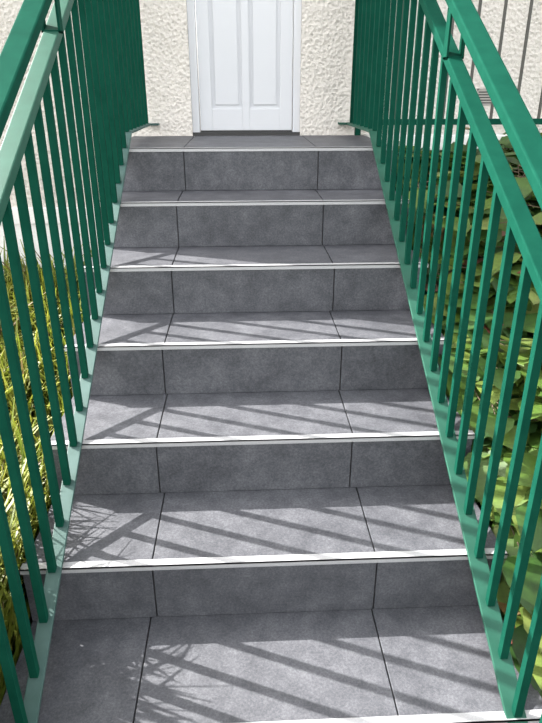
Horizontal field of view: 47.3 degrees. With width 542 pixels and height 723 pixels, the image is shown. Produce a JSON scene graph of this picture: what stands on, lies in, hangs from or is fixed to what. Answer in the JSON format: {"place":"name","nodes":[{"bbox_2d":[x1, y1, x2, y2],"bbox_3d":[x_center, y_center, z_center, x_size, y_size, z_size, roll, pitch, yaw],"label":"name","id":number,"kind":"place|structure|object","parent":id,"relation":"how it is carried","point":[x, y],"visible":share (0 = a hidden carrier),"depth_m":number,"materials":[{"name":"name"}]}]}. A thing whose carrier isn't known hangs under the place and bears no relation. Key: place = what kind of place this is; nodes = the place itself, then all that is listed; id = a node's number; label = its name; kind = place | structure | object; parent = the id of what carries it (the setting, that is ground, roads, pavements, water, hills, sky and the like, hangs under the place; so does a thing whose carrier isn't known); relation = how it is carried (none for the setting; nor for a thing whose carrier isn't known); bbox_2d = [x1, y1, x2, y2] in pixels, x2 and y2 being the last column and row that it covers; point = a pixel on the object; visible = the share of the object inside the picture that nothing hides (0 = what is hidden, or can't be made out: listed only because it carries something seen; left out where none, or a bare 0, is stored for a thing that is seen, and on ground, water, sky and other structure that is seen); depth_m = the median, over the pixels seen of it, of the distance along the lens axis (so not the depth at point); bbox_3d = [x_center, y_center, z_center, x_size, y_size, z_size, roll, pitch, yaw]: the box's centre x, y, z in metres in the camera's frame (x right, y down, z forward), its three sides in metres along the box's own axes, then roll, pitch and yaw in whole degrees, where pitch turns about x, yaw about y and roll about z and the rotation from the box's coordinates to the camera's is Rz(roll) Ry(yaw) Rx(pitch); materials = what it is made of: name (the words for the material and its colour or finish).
{"place":"outdoors","nodes":[
{"label":"outdoors","id":0,"kind":"place"},
{"bbox_2d":[3,581,32,689],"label":"ground","id":1,"kind":"structure","parent":0,"point":[30,617],"depth_m":1.71,"materials":[{"name":"soil"}]},
{"bbox_2d":[0,135,541,722],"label":"staircase","id":2,"kind":"structure","parent":1,"relation":"on","point":[264,523],"depth_m":1.77,"materials":[{"name":"tile"}]},
{"bbox_2d":[0,0,159,722],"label":"stair railing","id":3,"kind":"object","parent":2,"relation":"on","point":[110,41],"visible":1,"depth_m":1.56,"materials":[{"name":"green metal"}]},
{"bbox_2d":[338,0,541,722],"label":"stair railing","id":4,"kind":"object","parent":2,"relation":"on","point":[373,43],"visible":1,"depth_m":1.58,"materials":[{"name":"green metal"}]},
{"bbox_2d":[0,0,541,206],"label":"stucco wall","id":5,"kind":"structure","parent":1,"relation":"on","point":[327,31],"depth_m":3.13,"materials":[{"name":"white paint"}]},
{"bbox_2d":[0,207,98,270],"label":"plinth wall","id":6,"kind":"structure","parent":5,"relation":"attached to","point":[18,227],"depth_m":3.39,"materials":[{"name":"white paint"}]},
{"bbox_2d":[186,0,301,131],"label":"door","id":7,"kind":"structure","parent":5,"relation":"in","point":[245,51],"depth_m":3.15,"materials":[{"name":"white wood"}]},
{"bbox_2d":[193,130,299,135],"bbox_3d":[-0.131,-1.221,3.298,0.564,0.024,0.090,-1,24,-2],"label":"threshold","id":8,"kind":"object","parent":5,"relation":"on","point":[241,132],"visible":0.86,"depth_m":3.26,"materials":[{"name":"grey"}]},
{"bbox_2d":[364,133,511,149],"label":"terrace slab","id":9,"kind":"structure","parent":5,"relation":"attached to","point":[498,135],"depth_m":3.16,"materials":[{"name":"white concrete"}]},
{"bbox_2d":[354,0,541,134],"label":"metal railing","id":10,"kind":"object","parent":9,"relation":"on","point":[538,120],"visible":0.36,"depth_m":3.08,"materials":[{"name":"green metal"}]},
{"bbox_2d":[477,88,490,104],"bbox_3d":[1.120,-1.380,3.227,0.100,0.080,0.007,-1,24,-2],"label":"vent grille","id":11,"kind":"object","parent":5,"relation":"attached to","point":[485,99],"visible":0.37,"depth_m":3.22,"materials":[{"name":"grey plastic"}]},
{"bbox_2d":[395,127,541,697],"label":"shrub","id":12,"kind":"object","parent":1,"relation":"on","point":[527,605],"visible":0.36,"depth_m":1.86,"materials":[{"name":"green plant"}]},
{"bbox_2d":[0,239,91,704],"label":"ornamental grass","id":13,"kind":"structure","parent":0,"point":[9,617],"depth_m":2.07,"materials":[{"name":"green plant"}]}
]}

